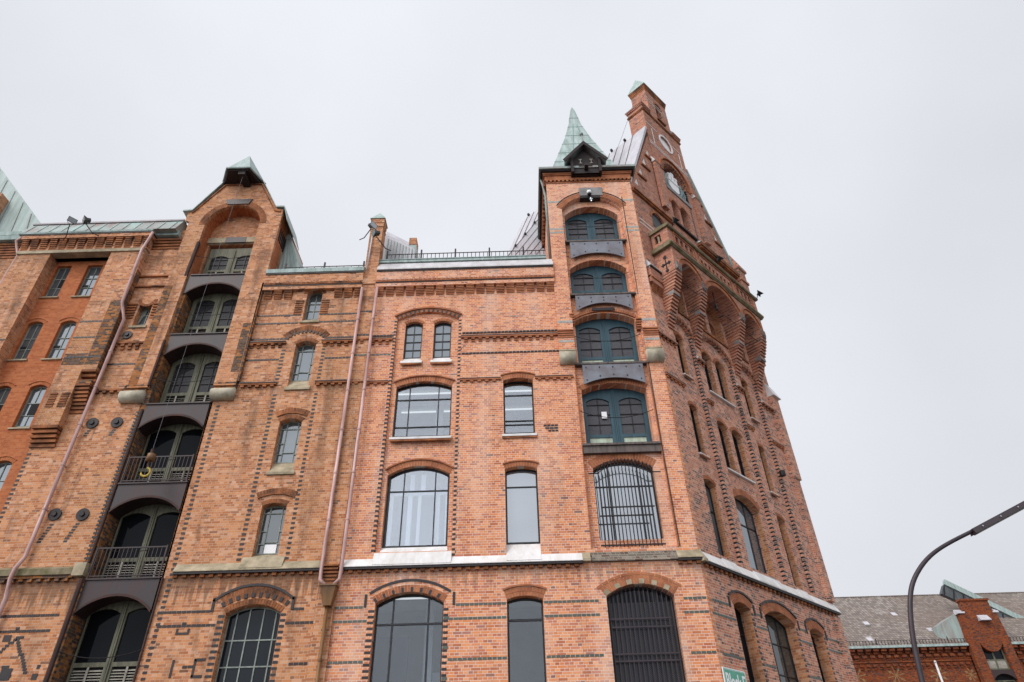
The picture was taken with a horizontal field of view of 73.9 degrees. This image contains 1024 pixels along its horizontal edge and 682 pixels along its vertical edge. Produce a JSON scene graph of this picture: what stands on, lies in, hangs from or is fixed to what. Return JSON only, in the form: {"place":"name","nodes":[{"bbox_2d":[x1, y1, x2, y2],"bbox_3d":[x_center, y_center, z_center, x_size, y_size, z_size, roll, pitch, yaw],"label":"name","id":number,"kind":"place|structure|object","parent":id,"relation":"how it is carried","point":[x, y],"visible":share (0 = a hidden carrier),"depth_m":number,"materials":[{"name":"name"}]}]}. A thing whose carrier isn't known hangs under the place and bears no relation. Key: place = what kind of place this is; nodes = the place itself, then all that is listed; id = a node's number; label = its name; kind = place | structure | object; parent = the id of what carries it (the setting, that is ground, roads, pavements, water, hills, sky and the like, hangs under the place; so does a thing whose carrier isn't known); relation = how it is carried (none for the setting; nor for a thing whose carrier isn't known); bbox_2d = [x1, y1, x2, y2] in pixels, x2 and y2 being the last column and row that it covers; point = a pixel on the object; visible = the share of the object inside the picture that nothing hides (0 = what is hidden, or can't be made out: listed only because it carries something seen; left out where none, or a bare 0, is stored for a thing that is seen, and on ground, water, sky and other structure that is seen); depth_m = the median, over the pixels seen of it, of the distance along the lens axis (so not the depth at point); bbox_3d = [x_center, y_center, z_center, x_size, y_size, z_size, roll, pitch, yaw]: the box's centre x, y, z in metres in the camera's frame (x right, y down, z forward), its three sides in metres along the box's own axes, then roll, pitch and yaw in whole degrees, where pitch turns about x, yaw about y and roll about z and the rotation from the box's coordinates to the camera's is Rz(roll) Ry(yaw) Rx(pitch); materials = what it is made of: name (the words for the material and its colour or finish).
{"place":"outdoors","nodes":[
{"label":"outdoors","id":0,"kind":"place"},
{"bbox_2d":[0,0,1023,596],"label":"sky","id":1,"kind":"structure","parent":0,"point":[861,162],"materials":[{"name":"white"}]},
{"label":"ground","id":2,"kind":"structure","parent":0,"visible":0},
{"bbox_2d":[0,156,372,681],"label":"brick warehouse","id":3,"kind":"structure","parent":2,"relation":"on","point":[198,554],"depth_m":22.89,"materials":[{"name":"orange brick"}]},
{"bbox_2d":[0,388,10,410],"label":"window","id":4,"kind":"structure","parent":3,"relation":"in","point":[4,392],"depth_m":24.40,"materials":[{"name":"grey glass"}]},
{"bbox_2d":[0,462,11,489],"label":"window","id":5,"kind":"structure","parent":3,"relation":"in","point":[4,467],"depth_m":22.59,"materials":[{"name":"grey glass"}]},
{"bbox_2d":[6,324,42,360],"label":"window","id":6,"kind":"structure","parent":3,"relation":"in","point":[27,343],"depth_m":25.77,"materials":[{"name":"grey glass"}]},
{"bbox_2d":[7,387,46,429],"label":"window","id":7,"kind":"structure","parent":3,"relation":"in","point":[32,404],"depth_m":24.00,"materials":[{"name":"grey glass"}]},
{"bbox_2d":[39,268,70,298],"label":"window","id":8,"kind":"structure","parent":3,"relation":"in","point":[53,292],"depth_m":27.56,"materials":[{"name":"grey glass"}]},
{"bbox_2d":[40,323,75,359],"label":"window","id":9,"kind":"structure","parent":3,"relation":"in","point":[66,331],"depth_m":25.78,"materials":[{"name":"grey glass"}]},
{"bbox_2d":[63,216,77,240],"bbox_3d":[-18.195,-4.612,27.833,0.776,0.733,0.340,-28,-44,31],"label":"floodlight","id":10,"kind":"object","parent":3,"relation":"attached to","point":[72,220],"visible":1,"depth_m":27.77,"materials":[{"name":"silver metal"}]},
{"bbox_2d":[71,267,101,297],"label":"window","id":11,"kind":"structure","parent":3,"relation":"in","point":[93,273],"depth_m":27.58,"materials":[{"name":"glass"}]},
{"bbox_2d":[82,215,98,235],"bbox_3d":[-17.211,-4.644,27.830,0.785,0.740,0.360,25,-44,-31],"label":"floodlight","id":12,"kind":"object","parent":3,"relation":"attached to","point":[85,220],"visible":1,"depth_m":27.76,"materials":[{"name":"silver metal"}]},
{"bbox_2d":[66,601,151,681],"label":"loading door","id":13,"kind":"structure","parent":3,"relation":"in","point":[119,628],"depth_m":19.50,"materials":[{"name":"green wood"}]},
{"bbox_2d":[128,307,150,327],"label":"window","id":14,"kind":"structure","parent":3,"relation":"in","point":[145,313],"depth_m":26.27,"materials":[{"name":"glass"}]},
{"bbox_2d":[101,504,179,577],"bbox_3d":[-11.415,6.300,21.257,2.110,2.590,0.140,-2,-37,0],"label":"loading door","id":15,"kind":"structure","parent":3,"relation":"in","point":[150,525],"depth_m":21.36,"materials":[{"name":"green wood"}]},
{"bbox_2d":[133,424,202,481],"bbox_3d":[-11.481,3.872,23.068,2.110,2.590,0.140,-2,-37,0],"label":"loading door","id":16,"kind":"structure","parent":3,"relation":"in","point":[177,439],"depth_m":23.21,"materials":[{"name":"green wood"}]},
{"bbox_2d":[160,353,220,402],"bbox_3d":[-11.547,1.492,24.843,2.110,2.590,0.140,-2,-37,0],"label":"loading door","id":17,"kind":"structure","parent":3,"relation":"in","point":[201,366],"depth_m":24.93,"materials":[{"name":"green wood"}]},
{"bbox_2d":[140,177,242,476],"bbox_3d":[-11.551,-1.497,25.370,0.267,14.270,0.256,27,-45,-33],"label":"hoist hook","id":18,"kind":"object","parent":3,"relation":"hanging from","point":[151,456],"visible":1,"depth_m":21.49,"materials":[{"name":"grey metal"}]},
{"bbox_2d":[183,293,238,332],"bbox_3d":[-11.613,-0.937,26.654,2.110,2.590,0.140,-2,-37,0],"label":"loading door","id":19,"kind":"structure","parent":3,"relation":"in","point":[218,303],"depth_m":26.76,"materials":[{"name":"green wood"}]},
{"bbox_2d":[203,248,251,273],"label":"loading door","id":20,"kind":"structure","parent":3,"relation":"in","point":[233,265],"depth_m":28.44,"materials":[{"name":"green wood"}]},
{"bbox_2d":[215,607,280,681],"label":"window","id":21,"kind":"structure","parent":3,"relation":"in","point":[247,652],"depth_m":19.09,"materials":[{"name":"grey glass"}]},
{"bbox_2d":[239,506,285,567],"bbox_3d":[-7.420,5.948,20.778,1.260,2.066,0.450,-2,-37,0],"label":"window","id":22,"kind":"structure","parent":3,"relation":"in","point":[268,544],"depth_m":20.84,"materials":[{"name":"grey glass"}]},
{"bbox_2d":[266,422,301,474],"bbox_3d":[-7.476,3.542,22.635,0.900,2.086,0.350,-2,-37,0],"label":"window","id":23,"kind":"structure","parent":3,"relation":"in","point":[286,451],"depth_m":22.74,"materials":[{"name":"grey glass"}]},
{"bbox_2d":[284,345,315,389],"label":"window","id":24,"kind":"structure","parent":3,"relation":"in","point":[301,374],"depth_m":24.70,"materials":[{"name":"grey glass"}]},
{"bbox_2d":[299,293,321,322],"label":"window","id":25,"kind":"structure","parent":3,"relation":"in","point":[314,303],"depth_m":26.37,"materials":[{"name":"grey glass"}]},
{"bbox_2d":[359,221,377,239],"bbox_3d":[-5.904,-4.477,27.592,0.841,0.473,0.360,-21,-41,24],"label":"floodlight","id":26,"kind":"object","parent":3,"relation":"attached to","point":[372,224],"visible":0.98,"depth_m":27.52,"materials":[{"name":"silver metal"}]},
{"bbox_2d":[371,228,390,250],"bbox_3d":[-5.199,-4.017,27.231,0.840,0.773,0.360,17,-41,-23],"label":"floodlight","id":27,"kind":"object","parent":3,"relation":"attached to","point":[375,232],"visible":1,"depth_m":27.18,"materials":[{"name":"silver metal"}]},
{"bbox_2d":[305,80,858,681],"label":"corner warehouse","id":28,"kind":"structure","parent":2,"relation":"on","point":[567,452],"depth_m":23.00,"materials":[{"name":"orange brick"}]},
{"bbox_2d":[370,594,443,681],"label":"window","id":29,"kind":"structure","parent":28,"relation":"in","point":[409,595],"depth_m":19.31,"materials":[{"name":"grey glass"}]},
{"bbox_2d":[400,324,422,364],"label":"window","id":30,"kind":"structure","parent":28,"relation":"in","point":[413,338],"depth_m":25.23,"materials":[{"name":"glass"}]},
{"bbox_2d":[383,468,449,547],"bbox_3d":[-2.983,5.338,21.691,2.400,2.900,0.560,-2,-37,0],"label":"window","id":31,"kind":"structure","parent":28,"relation":"in","point":[417,509],"depth_m":21.74,"materials":[{"name":"grey glass"}]},
{"bbox_2d":[389,384,451,441],"bbox_3d":[-3.065,2.415,23.378,2.060,2.426,0.350,-2,-37,0],"label":"window","id":32,"kind":"structure","parent":28,"relation":"in","point":[436,437],"depth_m":23.15,"materials":[{"name":"glass"}]},
{"bbox_2d":[430,323,451,363],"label":"window","id":33,"kind":"structure","parent":28,"relation":"in","point":[442,335],"depth_m":25.22,"materials":[{"name":"black glass"}]},
{"bbox_2d":[502,381,536,438],"bbox_3d":[0.234,2.328,23.348,1.160,2.386,0.330,-2,-37,0],"label":"window","id":34,"kind":"structure","parent":28,"relation":"in","point":[524,434],"depth_m":23.11,"materials":[{"name":"grey glass"}]},
{"bbox_2d":[505,469,539,544],"bbox_3d":[0.317,5.172,21.396,1.022,2.462,0.060,-2,-37,0],"label":"window","id":35,"kind":"structure","parent":28,"relation":"in","point":[522,509],"depth_m":21.35,"materials":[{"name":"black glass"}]},
{"bbox_2d":[507,598,545,681],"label":"window","id":36,"kind":"structure","parent":28,"relation":"in","point":[521,599],"depth_m":19.30,"materials":[{"name":"grey glass"}]},
{"bbox_2d":[565,213,618,239],"bbox_3d":[3.374,-4.704,29.014,2.260,2.190,0.140,-2,-37,0],"label":"loading door","id":37,"kind":"structure","parent":28,"relation":"in","point":[589,220],"depth_m":29.10,"materials":[{"name":"blue paint"}]},
{"bbox_2d":[570,266,627,292],"bbox_3d":[3.440,-2.299,27.221,2.260,1.910,0.140,-2,-37,0],"label":"loading door","id":38,"kind":"structure","parent":28,"relation":"in","point":[595,284],"depth_m":27.31,"materials":[{"name":"blue paint"}]},
{"bbox_2d":[575,319,638,362],"bbox_3d":[3.506,0.105,25.428,2.260,2.390,0.140,-2,-37,0],"label":"loading door","id":39,"kind":"structure","parent":28,"relation":"in","point":[604,331],"depth_m":25.48,"materials":[{"name":"blue paint"}]},
{"bbox_2d":[582,388,651,442],"bbox_3d":[3.576,2.662,23.522,2.260,2.450,0.140,-2,-37,0],"label":"loading door","id":40,"kind":"structure","parent":28,"relation":"in","point":[617,402],"depth_m":23.54,"materials":[{"name":"blue paint"}]},
{"bbox_2d":[593,462,662,539],"bbox_3d":[3.601,5.060,21.535,1.932,2.662,0.060,-2,-37,0],"label":"window","id":41,"kind":"structure","parent":28,"relation":"in","point":[601,533],"depth_m":21.51,"materials":[{"name":"black glass"}]},
{"bbox_2d":[607,587,685,681],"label":"window","id":42,"kind":"structure","parent":28,"relation":"in","point":[632,588],"depth_m":19.03,"materials":[{"name":"black metal"}]},
{"bbox_2d":[652,214,661,227],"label":"window","id":43,"kind":"structure","parent":28,"relation":"in","point":[656,222],"depth_m":30.45,"materials":[{"name":"grey glass"}]},
{"bbox_2d":[672,216,679,226],"bbox_3d":[6.812,-5.000,28.539,0.300,0.353,0.352,21,-42,-27],"label":"floodlight","id":44,"kind":"object","parent":28,"relation":"attached to","point":[675,220],"visible":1,"depth_m":28.48,"materials":[{"name":"black metal"}]},
{"bbox_2d":[676,339,693,380],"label":"window","id":45,"kind":"structure","parent":28,"relation":"in","point":[684,374],"depth_m":26.07,"materials":[{"name":"black glass"}]},
{"bbox_2d":[689,407,710,459],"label":"window","id":46,"kind":"structure","parent":28,"relation":"in","point":[694,425],"depth_m":24.14,"materials":[{"name":"black glass"}]},
{"bbox_2d":[702,357,711,389],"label":"window","id":47,"kind":"structure","parent":28,"relation":"in","point":[706,370],"depth_m":27.43,"materials":[{"name":"black glass"}]},
{"bbox_2d":[704,483,723,555],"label":"window","id":48,"kind":"structure","parent":28,"relation":"in","point":[708,492],"depth_m":22.44,"materials":[{"name":"black glass"}]},
{"bbox_2d":[717,255,723,262],"bbox_3d":[9.259,-3.632,30.463,0.300,0.353,0.352,21,-42,-27],"label":"floodlight","id":49,"kind":"object","parent":28,"relation":"attached to","point":[719,258],"visible":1,"depth_m":30.40,"materials":[{"name":"black metal"}]},
{"bbox_2d":[715,366,725,399],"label":"window","id":50,"kind":"structure","parent":28,"relation":"in","point":[718,373],"depth_m":28.06,"materials":[{"name":"black glass"}]},
{"bbox_2d":[718,427,730,468],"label":"window","id":51,"kind":"structure","parent":28,"relation":"in","point":[720,432],"depth_m":25.48,"materials":[{"name":"black glass"}]},
{"bbox_2d":[722,667,746,681],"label":"block sign","id":52,"kind":"object","parent":28,"relation":"attached to","point":[731,675],"visible":1,"depth_m":18.46,"materials":[{"name":"green metal"}]},
{"bbox_2d":[732,435,744,475],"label":"window","id":53,"kind":"structure","parent":28,"relation":"in","point":[735,441],"depth_m":26.10,"materials":[{"name":"black glass"}]},
{"bbox_2d":[734,608,754,681],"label":"window","id":54,"kind":"structure","parent":28,"relation":"in","point":[746,654],"depth_m":20.34,"materials":[{"name":"black glass"}]},
{"bbox_2d":[734,498,766,573],"bbox_3d":[8.088,6.740,23.660,1.762,2.612,0.060,29,-46,-34],"label":"window","id":55,"kind":"structure","parent":28,"relation":"in","point":[747,524],"depth_m":23.88,"materials":[{"name":"black glass"}]},
{"bbox_2d":[742,385,759,423],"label":"window","id":56,"kind":"structure","parent":28,"relation":"in","point":[751,418],"depth_m":28.69,"materials":[{"name":"glass"}]},
{"bbox_2d":[759,451,779,497],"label":"window","id":57,"kind":"structure","parent":28,"relation":"in","point":[771,492],"depth_m":26.56,"materials":[{"name":"black metal"}]},
{"bbox_2d":[765,614,798,681],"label":"window","id":58,"kind":"structure","parent":28,"relation":"in","point":[784,661],"depth_m":21.79,"materials":[{"name":"glass"}]},
{"bbox_2d":[779,470,785,476],"bbox_3d":[10.780,5.287,27.148,0.237,0.200,0.271,-2,-37,0],"label":"wall lamp","id":59,"kind":"object","parent":28,"relation":"attached to","point":[782,473],"visible":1,"depth_m":27.06,"materials":[{"name":"black metal"}]},
{"bbox_2d":[778,523,795,585],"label":"window","id":60,"kind":"structure","parent":28,"relation":"in","point":[778,523],"depth_m":25.14,"materials":[{"name":"black glass"}]},
{"bbox_2d":[811,636,824,681],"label":"window","id":61,"kind":"structure","parent":28,"relation":"in","point":[812,638],"depth_m":23.23,"materials":[{"name":"black glass"}]},
{"bbox_2d":[833,579,1023,681],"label":"gabled warehouse","id":62,"kind":"structure","parent":2,"relation":"on","point":[963,634],"depth_m":65.13,"materials":[{"name":"red brick"}]},
{"bbox_2d":[982,648,1009,669],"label":"loading door","id":63,"kind":"structure","parent":62,"relation":"in","point":[996,660],"depth_m":63.56,"materials":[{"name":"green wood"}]},
{"bbox_2d":[995,680,1015,681],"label":"loading door","id":64,"kind":"structure","parent":62,"relation":"in","point":[998,680],"depth_m":62.50,"materials":[{"name":"green wood"}]},
{"bbox_2d":[934,660,942,681],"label":"flag pole","id":65,"kind":"object","parent":2,"relation":"on","point":[937,668],"visible":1,"depth_m":36.20,"materials":[{"name":"white metal"}]},
{"label":"road","id":66,"kind":"structure","parent":0,"visible":0},
{"bbox_2d":[907,501,1023,681],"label":"street lamp","id":67,"kind":"object","parent":66,"relation":"on","point":[996,519],"visible":1,"depth_m":11.88,"materials":[{"name":"grey metal"}]}
]}

